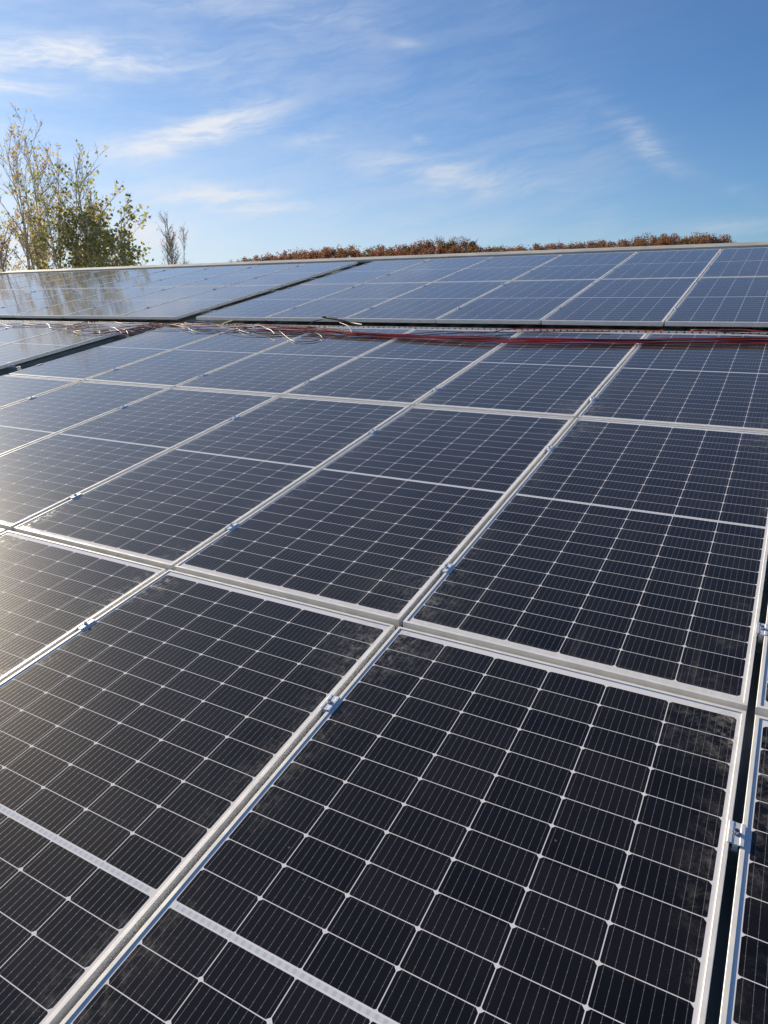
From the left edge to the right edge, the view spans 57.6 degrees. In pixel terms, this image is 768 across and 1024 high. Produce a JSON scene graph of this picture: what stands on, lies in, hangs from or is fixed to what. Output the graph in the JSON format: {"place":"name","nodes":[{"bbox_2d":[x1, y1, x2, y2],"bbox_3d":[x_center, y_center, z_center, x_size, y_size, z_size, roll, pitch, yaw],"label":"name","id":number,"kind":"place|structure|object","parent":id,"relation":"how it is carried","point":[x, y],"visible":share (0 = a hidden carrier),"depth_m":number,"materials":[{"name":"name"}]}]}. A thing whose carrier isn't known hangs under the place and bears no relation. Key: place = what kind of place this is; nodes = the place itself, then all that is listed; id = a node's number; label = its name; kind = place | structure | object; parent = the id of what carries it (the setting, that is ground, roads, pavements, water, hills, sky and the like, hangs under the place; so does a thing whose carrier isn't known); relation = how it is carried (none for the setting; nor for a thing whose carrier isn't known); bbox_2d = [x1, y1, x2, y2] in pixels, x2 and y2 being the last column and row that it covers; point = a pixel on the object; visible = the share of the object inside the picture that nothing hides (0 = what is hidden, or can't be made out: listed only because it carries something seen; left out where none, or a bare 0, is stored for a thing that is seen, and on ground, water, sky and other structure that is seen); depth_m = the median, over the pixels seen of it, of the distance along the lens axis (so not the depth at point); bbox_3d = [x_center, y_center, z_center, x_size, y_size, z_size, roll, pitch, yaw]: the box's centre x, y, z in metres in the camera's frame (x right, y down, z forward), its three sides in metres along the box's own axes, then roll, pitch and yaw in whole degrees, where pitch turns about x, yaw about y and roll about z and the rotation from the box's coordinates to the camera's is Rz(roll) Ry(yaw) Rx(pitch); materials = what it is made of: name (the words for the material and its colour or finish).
{"place":"outdoors","nodes":[
{"label":"outdoors","id":0,"kind":"place"},
{"bbox_2d":[0,288,84,306],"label":"solar panel","id":1,"kind":"object","parent":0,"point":[22,298],"visible":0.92,"depth_m":11.88,"materials":[{"name":"glass"}]},
{"bbox_2d":[0,0,767,271],"label":"sky","id":2,"kind":"structure","parent":0,"point":[259,127],"materials":[{"name":"blue"}]},
{"bbox_3d":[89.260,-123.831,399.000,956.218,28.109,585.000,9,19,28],"label":"hill","id":3,"kind":"structure","parent":0,"visible":0},
{"bbox_2d":[415,237,436,251],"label":"hill tree","id":4,"kind":"object","parent":3,"relation":"on","point":[428,241],"visible":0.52,"depth_m":372.54,"materials":[{"name":"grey plant"}]},
{"bbox_2d":[432,237,445,251],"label":"hill tree","id":5,"kind":"object","parent":3,"relation":"on","point":[437,242],"visible":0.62,"depth_m":374.82,"materials":[{"name":"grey plant"}]},
{"bbox_2d":[448,236,463,247],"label":"hill tree","id":6,"kind":"object","parent":3,"relation":"on","point":[457,243],"visible":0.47,"depth_m":374.46,"materials":[{"name":"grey plant"}]},
{"bbox_2d":[459,237,477,248],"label":"hill tree","id":7,"kind":"object","parent":3,"relation":"on","point":[467,243],"visible":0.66,"depth_m":370.69,"materials":[{"name":"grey plant"}]},
{"bbox_2d":[228,230,736,261],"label":"autumn wood","id":8,"kind":"object","parent":3,"relation":"on","point":[413,249],"visible":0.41,"depth_m":351.78,"materials":[{"name":"orange plant"}]},
{"bbox_2d":[551,243,563,248],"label":"hill tree","id":9,"kind":"object","parent":3,"relation":"on","point":[557,245],"visible":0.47,"depth_m":365.38,"materials":[{"name":"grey plant"}]},
{"bbox_3d":[-0.081,-0.431,4.166,8.770,0.040,0.040,9,30,28],"label":"rail","id":10,"kind":"object","parent":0,"visible":0},
{"bbox_2d":[0,375,79,408],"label":"solar panel","id":11,"kind":"object","parent":10,"relation":"on","point":[15,389],"visible":0.93,"depth_m":5.99,"materials":[{"name":"glass"}]},
{"bbox_2d":[0,388,278,531],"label":"solar panel","id":12,"kind":"object","parent":10,"relation":"on","point":[37,478],"visible":0.88,"depth_m":4.36,"materials":[{"name":"glass"}]},
{"bbox_2d":[174,406,573,627],"bbox_3d":[0.118,-0.144,3.444,1.043,0.036,2.158,9,29,28],"label":"solar panel","id":13,"kind":"object","parent":10,"relation":"on","point":[385,523],"visible":0.89,"depth_m":3.12,"materials":[{"name":"glass"}]},
{"bbox_2d":[544,446,553,452],"bbox_3d":[0.858,-0.326,3.631,0.034,0.032,0.060,9,29,27],"label":"clamp","id":14,"kind":"object","parent":10,"relation":"attached to","point":[548,448],"visible":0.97,"depth_m":3.62,"materials":[{"name":"silver metal"}]},
{"bbox_2d":[754,606,767,717],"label":"solar panel","id":15,"kind":"object","parent":10,"relation":"on","point":[761,707],"visible":0.9,"depth_m":1.93,"materials":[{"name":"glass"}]},
{"bbox_3d":[0.337,-0.796,4.829,8.770,0.040,0.040,9,30,28],"label":"rail","id":16,"kind":"object","parent":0,"visible":0},
{"bbox_2d":[9,324,241,381],"bbox_3d":[-2.552,-1.664,7.146,1.043,0.035,2.158,9,30,28],"label":"solar panel","id":17,"kind":"object","parent":16,"relation":"on","point":[90,363],"visible":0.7,"depth_m":6.96,"materials":[{"name":"glass"}]},
{"bbox_2d":[104,323,172,335],"bbox_3d":[-2.851,-2.122,8.125,0.774,0.138,0.095,-5,17,-15],"label":"loose cable","id":18,"kind":"object","parent":17,"relation":"on","point":[135,335],"visible":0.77,"depth_m":8.09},
{"bbox_2d":[188,325,258,331],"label":"loose cable","id":19,"kind":"object","parent":17,"relation":"on","point":[221,331],"visible":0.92,"depth_m":7.46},
{"bbox_2d":[176,327,414,396],"bbox_3d":[-0.674,-1.363,6.126,1.043,0.035,2.158,9,30,28],"label":"solar panel","id":20,"kind":"object","parent":16,"relation":"on","point":[281,369],"visible":0.81,"depth_m":5.89,"materials":[{"name":"glass"}]},
{"bbox_2d":[278,329,322,341],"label":"loose cable","id":21,"kind":"object","parent":20,"relation":"on","point":[303,333],"visible":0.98,"depth_m":6.69,"materials":[{"name":"plastic"}]},
{"bbox_2d":[325,328,662,335],"bbox_3d":[0.865,-1.601,6.242,3.034,0.090,0.147,6,17,19],"label":"loose cable","id":22,"kind":"object","parent":20,"relation":"on","point":[509,329],"visible":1,"depth_m":6.17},
{"bbox_2d":[283,329,520,406],"bbox_3d":[0.252,-1.215,5.624,1.043,0.036,2.158,9,30,28],"label":"solar panel","id":23,"kind":"object","parent":16,"relation":"on","point":[410,372],"visible":0.8,"depth_m":5.36,"materials":[{"name":"glass"}]},
{"bbox_2d":[165,323,566,340],"bbox_3d":[0.956,-1.542,6.055,8.654,0.096,0.332,10,19,30],"label":"cable","id":24,"kind":"object","parent":23,"relation":"on","point":[486,340],"visible":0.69,"depth_m":5.82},
{"bbox_2d":[157,323,767,342],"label":"cable","id":25,"kind":"object","parent":23,"relation":"on","point":[478,341],"visible":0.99,"depth_m":5.82,"materials":[{"name":"plastic"}]},
{"bbox_2d":[251,325,695,339],"bbox_3d":[1.579,-1.434,5.673,7.181,0.077,0.282,9,19,29],"label":"cable","id":26,"kind":"object","parent":23,"relation":"on","point":[427,336],"visible":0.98,"depth_m":6.40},
{"bbox_2d":[423,331,609,334],"bbox_3d":[1.131,-1.564,6.106,1.623,0.053,0.064,6,17,19],"label":"loose cable","id":27,"kind":"object","parent":23,"relation":"on","point":[525,331],"visible":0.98,"depth_m":6.04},
{"bbox_2d":[270,328,767,339],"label":"cable","id":28,"kind":"object","parent":23,"relation":"on","point":[527,339],"visible":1,"depth_m":5.74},
{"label":"rail","id":29,"kind":"object","parent":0,"visible":0},
{"bbox_2d":[86,326,322,387],"bbox_3d":[-1.607,-1.512,6.631,1.043,0.037,2.158,9,30,28],"label":"solar panel","id":30,"kind":"object","parent":29,"relation":"on","point":[174,368],"visible":0.69,"depth_m":6.41,"materials":[{"name":"glass"}]},
{"bbox_2d":[237,328,315,334],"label":"loose cable","id":31,"kind":"object","parent":30,"relation":"on","point":[275,334],"visible":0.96,"depth_m":7.01,"materials":[{"name":"plastic"}]},
{"bbox_2d":[415,332,646,420],"bbox_3d":[1.176,-1.066,5.120,1.043,0.035,2.158,9,29,28],"label":"solar panel","id":32,"kind":"object","parent":29,"relation":"on","point":[563,380],"visible":0.81,"depth_m":4.85,"materials":[{"name":"glass"}]},
{"bbox_2d":[152,323,694,341],"bbox_3d":[0.955,-1.542,6.052,8.652,0.104,0.338,10,19,30],"label":"cable","id":33,"kind":"object","parent":32,"relation":"on","point":[472,339],"visible":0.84,"depth_m":5.88,"materials":[{"name":"plastic"}]},
{"bbox_2d":[151,324,744,343],"bbox_3d":[0.899,-1.502,5.958,8.652,0.092,0.315,10,19,29],"label":"cable","id":34,"kind":"object","parent":32,"relation":"on","point":[483,341],"visible":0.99,"depth_m":5.79,"materials":[{"name":"plastic"}]},
{"bbox_2d":[258,324,767,338],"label":"cable","id":35,"kind":"object","parent":32,"relation":"on","point":[512,337],"visible":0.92,"depth_m":5.93,"materials":[{"name":"plastic"}]},
{"bbox_2d":[269,330,767,342],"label":"cable","id":36,"kind":"object","parent":32,"relation":"on","point":[554,342],"visible":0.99,"depth_m":5.62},
{"bbox_2d":[279,327,767,340],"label":"cable","id":37,"kind":"object","parent":32,"relation":"on","point":[567,340],"visible":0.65,"depth_m":5.58,"materials":[{"name":"plastic"}]},
{"bbox_2d":[578,333,767,432],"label":"solar panel","id":38,"kind":"object","parent":29,"relation":"on","point":[716,385],"visible":0.87,"depth_m":4.35,"materials":[{"name":"glass"}]},
{"label":"rail","id":39,"kind":"object","parent":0,"visible":0},
{"bbox_2d":[196,284,359,320],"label":"solar panel","id":40,"kind":"object","parent":39,"relation":"on","point":[261,308],"visible":0.93,"depth_m":8.75,"materials":[{"name":"glass"}]},
{"bbox_2d":[266,282,431,321],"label":"solar panel","id":41,"kind":"object","parent":39,"relation":"on","point":[347,303],"visible":0.91,"depth_m":8.25,"materials":[{"name":"glass"}]},
{"bbox_2d":[345,281,510,322],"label":"solar panel","id":42,"kind":"object","parent":39,"relation":"on","point":[432,302],"visible":0.93,"depth_m":7.73,"materials":[{"name":"glass"}]},
{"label":"rail","id":43,"kind":"object","parent":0,"visible":0},
{"bbox_2d":[436,279,598,323],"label":"solar panel","id":44,"kind":"object","parent":43,"relation":"on","point":[527,302],"visible":0.93,"depth_m":7.21,"materials":[{"name":"glass"}]},
{"bbox_2d":[542,277,698,325],"bbox_3d":[2.411,-2.116,6.934,1.043,0.036,2.158,9,30,28],"label":"solar panel","id":45,"kind":"object","parent":43,"relation":"on","point":[636,302],"visible":0.96,"depth_m":6.70,"materials":[{"name":"glass"}]},
{"bbox_2d":[665,276,767,326],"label":"solar panel","id":46,"kind":"object","parent":43,"relation":"on","point":[725,301],"visible":1,"depth_m":6.24,"materials":[{"name":"glass"}]},
{"label":"rail","id":47,"kind":"object","parent":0,"visible":0},
{"bbox_2d":[300,259,429,284],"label":"solar panel","id":48,"kind":"object","parent":47,"relation":"on","point":[367,272],"visible":0.84,"depth_m":10.47,"materials":[{"name":"glass"}]},
{"bbox_2d":[366,257,491,282],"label":"solar panel","id":49,"kind":"object","parent":47,"relation":"on","point":[432,270],"visible":0.86,"depth_m":9.99,"materials":[{"name":"glass"}]},
{"bbox_2d":[435,254,561,281],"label":"solar panel","id":50,"kind":"object","parent":47,"relation":"on","point":[507,268],"visible":0.89,"depth_m":9.48,"materials":[{"name":"glass"}]},
{"bbox_2d":[513,252,637,280],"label":"solar panel","id":51,"kind":"object","parent":47,"relation":"on","point":[599,266],"visible":0.85,"depth_m":8.97,"materials":[{"name":"glass"}]},
{"bbox_2d":[601,249,721,278],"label":"solar panel","id":52,"kind":"object","parent":47,"relation":"on","point":[672,264],"visible":0.85,"depth_m":8.47,"materials":[{"name":"glass"}]},
{"bbox_2d":[700,247,767,277],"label":"solar panel","id":53,"kind":"object","parent":47,"relation":"on","point":[740,262],"visible":0.89,"depth_m":8.03,"materials":[{"name":"glass"}]},
{"label":"rail","id":54,"kind":"object","parent":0,"visible":0},
{"bbox_2d":[0,273,34,279],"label":"solar panel","id":55,"kind":"object","parent":54,"relation":"on","point":[6,276],"visible":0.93,"depth_m":15.80,"materials":[{"name":"glass"}]},
{"bbox_2d":[0,272,64,284],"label":"solar panel","id":56,"kind":"object","parent":54,"relation":"on","point":[20,278],"visible":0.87,"depth_m":15.08,"materials":[{"name":"glass"}]},
{"bbox_2d":[50,268,172,288],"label":"solar panel","id":57,"kind":"object","parent":54,"relation":"on","point":[109,279],"visible":0.89,"depth_m":13.18,"materials":[{"name":"glass"}]},
{"bbox_2d":[90,267,211,287],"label":"solar panel","id":58,"kind":"object","parent":54,"relation":"on","point":[144,279],"visible":0.86,"depth_m":12.66,"materials":[{"name":"glass"}]},
{"bbox_2d":[176,263,305,286],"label":"solar panel","id":59,"kind":"object","parent":54,"relation":"on","point":[227,279],"visible":0.86,"depth_m":11.65,"materials":[{"name":"glass"}]},
{"bbox_2d":[228,262,357,286],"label":"solar panel","id":60,"kind":"object","parent":54,"relation":"on","point":[289,276],"visible":0.93,"depth_m":11.12,"materials":[{"name":"glass"}]},
{"label":"ground","id":61,"kind":"structure","parent":0,"visible":0},
{"bbox_2d":[0,102,121,272],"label":"birch tree","id":62,"kind":"object","parent":61,"relation":"on","point":[25,235],"visible":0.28,"depth_m":25.12,"materials":[{"name":"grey plant"}]},
{"bbox_2d":[2,139,153,269],"bbox_3d":[-10.043,-6.218,24.285,4.127,12.641,4.314,9,19,28],"label":"poplar tree","id":63,"kind":"object","parent":61,"relation":"on","point":[89,257],"visible":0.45,"depth_m":23.33,"materials":[{"name":"green plant"}]},
{"bbox_2d":[155,211,192,264],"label":"bare tree","id":64,"kind":"object","parent":61,"relation":"on","point":[170,250],"visible":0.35,"depth_m":54.18,"materials":[{"name":"grey plant"}]},
{"bbox_2d":[0,241,767,1023],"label":"farm building","id":65,"kind":"structure","parent":61,"relation":"on","point":[714,999],"depth_m":7.59,"materials":[{"name":"grey metal"}]},
{"bbox_2d":[0,366,20,370],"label":"mounting rail","id":66,"kind":"object","parent":65,"relation":"attached to","point":[15,368],"visible":0.78,"depth_m":7.02,"materials":[{"name":"metal"}]},
{"bbox_2d":[0,322,80,345],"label":"solar panel","id":67,"kind":"object","parent":66,"relation":"on","point":[14,334],"visible":0.75,"depth_m":8.78,"materials":[{"name":"glass"}]},
{"bbox_2d":[4,324,72,327],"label":"loose cable","id":68,"kind":"object","parent":67,"relation":"on","point":[37,324],"visible":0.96,"depth_m":9.12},
{"bbox_2d":[0,323,144,368],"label":"solar panel","id":69,"kind":"object","parent":66,"relation":"on","point":[26,350],"visible":0.96,"depth_m":7.90,"materials":[{"name":"glass"}]},
{"bbox_2d":[66,322,89,328],"bbox_3d":[-3.805,-2.319,8.675,0.188,0.086,0.412,2,17,5],"label":"cable coil","id":70,"kind":"object","parent":69,"relation":"on","point":[77,325],"visible":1,"depth_m":8.67,"materials":[{"name":"beige"}]},
{"bbox_2d":[80,324,150,331],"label":"loose cable","id":71,"kind":"object","parent":69,"relation":"on","point":[116,328],"visible":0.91,"depth_m":8.28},
{"bbox_2d":[74,324,158,333],"bbox_3d":[-3.167,-2.152,8.197,1.220,0.119,0.326,3,17,9],"label":"loose cable","id":72,"kind":"object","parent":69,"relation":"on","point":[102,332],"visible":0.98,"depth_m":8.19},
{"bbox_2d":[79,321,156,324],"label":"loose cable","id":73,"kind":"object","parent":69,"relation":"on","point":[123,323],"visible":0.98,"depth_m":8.49,"materials":[{"name":"plastic"}]},
{"bbox_2d":[109,334,128,338],"bbox_3d":[-7.264,-2.723,10.418,9.868,0.040,0.040,9,30,28],"label":"mounting rail","id":74,"kind":"object","parent":65,"relation":"attached to","point":[125,336],"visible":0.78,"depth_m":8.12,"materials":[{"name":"metal"}]},
{"bbox_2d":[0,322,31,329],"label":"solar panel","id":75,"kind":"object","parent":74,"relation":"on","point":[2,327],"visible":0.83,"depth_m":9.43,"materials":[{"name":"glass"}]},
{"bbox_2d":[0,324,69,324],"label":"loose cable","id":76,"kind":"object","parent":75,"relation":"on","point":[32,324],"visible":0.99,"depth_m":9.01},
{"bbox_2d":[196,310,215,313],"bbox_3d":[-6.425,-3.229,11.205,9.814,0.040,0.040,9,30,28],"label":"mounting rail","id":77,"kind":"object","parent":65,"relation":"attached to","point":[205,312],"visible":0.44,"depth_m":8.93,"materials":[{"name":"metal"}]},
{"bbox_2d":[0,289,44,298],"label":"solar panel","id":78,"kind":"object","parent":77,"relation":"on","point":[7,294],"visible":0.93,"depth_m":12.62,"materials":[{"name":"glass"}]},
{"bbox_2d":[14,287,171,317],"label":"solar panel","id":79,"kind":"object","parent":77,"relation":"on","point":[60,310],"visible":0.93,"depth_m":10.43,"materials":[{"name":"glass"}]},
{"bbox_2d":[63,286,223,318],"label":"solar panel","id":80,"kind":"object","parent":77,"relation":"on","point":[114,310],"visible":0.93,"depth_m":9.92,"materials":[{"name":"glass"}]},
{"bbox_2d":[117,285,280,319],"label":"solar panel","id":81,"kind":"object","parent":77,"relation":"on","point":[190,305],"visible":1,"depth_m":9.38,"materials":[{"name":"glass"}]},
{"bbox_2d":[261,290,278,293],"bbox_3d":[-5.773,-3.809,12.235,9.814,0.040,0.040,9,29,28],"label":"mounting rail","id":82,"kind":"object","parent":65,"relation":"attached to","point":[270,292],"visible":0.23,"depth_m":9.96,"materials":[{"name":"metal"}]},
{"bbox_2d":[0,288,124,317],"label":"solar panel","id":83,"kind":"object","parent":82,"relation":"on","point":[11,311],"visible":0.91,"depth_m":11.05,"materials":[{"name":"glass"}]},
{"bbox_2d":[300,278,316,281],"bbox_3d":[-5.297,-4.233,12.986,9.814,0.040,0.040,9,30,28],"label":"mounting rail","id":84,"kind":"object","parent":65,"relation":"attached to","point":[307,280],"visible":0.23,"depth_m":10.72,"materials":[{"name":"metal"}]},
{"bbox_2d":[0,271,97,289],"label":"solar panel","id":85,"kind":"object","parent":84,"relation":"on","point":[20,284],"visible":0.88,"depth_m":14.27,"materials":[{"name":"glass"}]},
{"bbox_2d":[11,270,131,289],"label":"solar panel","id":86,"kind":"object","parent":84,"relation":"on","point":[67,281],"visible":0.86,"depth_m":13.67,"materials":[{"name":"glass"}]},
{"bbox_2d":[133,265,257,286],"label":"solar panel","id":87,"kind":"object","parent":84,"relation":"on","point":[191,277],"visible":0.84,"depth_m":12.18,"materials":[{"name":"glass"}]},
{"bbox_2d":[0,320,767,334],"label":"cable tray","id":88,"kind":"object","parent":65,"relation":"on","point":[702,332],"visible":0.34,"depth_m":6.67,"materials":[{"name":"metal"}]},
{"bbox_2d":[322,316,361,324],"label":"loose cable","id":89,"kind":"object","parent":88,"relation":"on","point":[332,318],"visible":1,"depth_m":7.29,"materials":[{"name":"plastic"}]},
{"bbox_2d":[173,322,767,340],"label":"cable","id":90,"kind":"object","parent":88,"relation":"in","point":[488,338],"visible":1,"depth_m":5.87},
{"bbox_2d":[727,843,738,866],"bbox_3d":[-1.095,0.452,2.559,8.770,0.040,0.040,9,30,28],"label":"mounting rail","id":91,"kind":"object","parent":65,"relation":"attached to","point":[732,857],"depth_m":1.53,"materials":[{"name":"metal"}]},
{"bbox_2d":[0,530,165,682],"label":"solar panel","id":92,"kind":"object","parent":91,"relation":"on","point":[53,594],"visible":0.93,"depth_m":2.77,"materials":[{"name":"glass"}]},
{"bbox_2d":[0,569,394,1023],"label":"solar panel","id":93,"kind":"object","parent":91,"relation":"on","point":[153,733],"visible":0.92,"depth_m":1.93,"materials":[{"name":"glass"}]},
{"bbox_2d":[76,618,94,629],"bbox_3d":[-1.078,0.409,2.525,0.034,0.032,0.060,9,29,29],"label":"clamp","id":94,"kind":"object","parent":93,"relation":"attached to","point":[86,623],"visible":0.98,"depth_m":2.52,"materials":[{"name":"silver metal"}]},
{"bbox_2d":[320,694,339,712],"bbox_3d":[-0.156,0.557,2.024,0.034,0.032,0.060,9,30,27],"label":"clamp","id":95,"kind":"object","parent":91,"relation":"attached to","point":[330,702],"visible":0.98,"depth_m":2.02,"materials":[{"name":"silver metal"}]},
{"bbox_2d":[727,820,745,851],"bbox_3d":[0.768,0.705,1.522,0.034,0.032,0.060,10,30,28],"label":"clamp","id":96,"kind":"object","parent":91,"relation":"attached to","point":[736,834],"visible":1,"depth_m":1.51,"materials":[{"name":"silver metal"}]},
{"bbox_2d":[718,715,767,1023],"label":"solar panel","id":97,"kind":"object","parent":91,"relation":"on","point":[744,998],"visible":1,"depth_m":1.37,"materials":[{"name":"glass"}]},
{"bbox_2d":[755,635,763,653],"bbox_3d":[-0.703,0.111,3.180,8.770,0.040,0.040,9,30,28],"label":"mounting rail","id":98,"kind":"object","parent":65,"relation":"attached to","point":[759,646],"depth_m":2.15,"materials":[{"name":"metal"}]},
{"bbox_2d":[68,493,81,499],"bbox_3d":[-1.612,-0.080,3.649,0.034,0.032,0.060,10,30,30],"label":"clamp","id":99,"kind":"object","parent":98,"relation":"attached to","point":[74,495],"visible":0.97,"depth_m":3.64,"materials":[{"name":"silver metal"}]},
{"bbox_2d":[0,381,170,455],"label":"solar panel","id":100,"kind":"object","parent":98,"relation":"on","point":[33,420],"visible":0.87,"depth_m":5.25,"materials":[{"name":"glass"}]},
{"bbox_2d":[14,396,409,570],"bbox_3d":[-0.805,-0.292,3.945,1.043,0.037,2.158,9,30,28],"label":"solar panel","id":101,"kind":"object","parent":98,"relation":"on","point":[170,509],"visible":0.86,"depth_m":3.66,"materials":[{"name":"glass"}]},
{"bbox_2d":[224,522,238,529],"bbox_3d":[-0.686,0.068,3.146,0.034,0.032,0.060,8,29,27],"label":"clamp","id":102,"kind":"object","parent":98,"relation":"attached to","point":[231,525],"visible":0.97,"depth_m":3.14,"materials":[{"name":"silver metal"}]},
{"bbox_2d":[439,563,453,574],"bbox_3d":[0.236,0.216,2.645,0.034,0.032,0.060,9,29,28],"label":"clamp","id":103,"kind":"object","parent":98,"relation":"attached to","point":[445,567],"visible":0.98,"depth_m":2.64,"materials":[{"name":"silver metal"}]},
{"bbox_2d":[403,418,767,710],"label":"solar panel","id":104,"kind":"object","parent":98,"relation":"on","point":[633,552],"visible":0.91,"depth_m":2.56,"materials":[{"name":"glass"}]},
{"bbox_2d":[755,622,767,640],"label":"clamp","id":105,"kind":"object","parent":98,"relation":"attached to","point":[761,629],"visible":1,"depth_m":2.13,"materials":[{"name":"silver metal"}]},
{"label":"solar panel","id":106,"kind":"object","parent":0,"visible":0},
{"bbox_2d":[690,329,767,331],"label":"loose cable","id":107,"kind":"object","parent":106,"relation":"on","point":[729,329],"visible":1,"depth_m":5.48,"materials":[{"name":"plastic"}]},
{"bbox_2d":[703,330,767,334],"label":"loose cable","id":108,"kind":"object","parent":106,"relation":"on","point":[734,332],"visible":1,"depth_m":5.38,"materials":[{"name":"plastic"}]},
{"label":"rail","id":109,"kind":"object","parent":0,"visible":0},
{"bbox_2d":[60,626,746,1023],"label":"solar panel","id":110,"kind":"object","parent":109,"relation":"on","point":[424,828],"visible":1,"depth_m":1.51,"materials":[{"name":"glass"}]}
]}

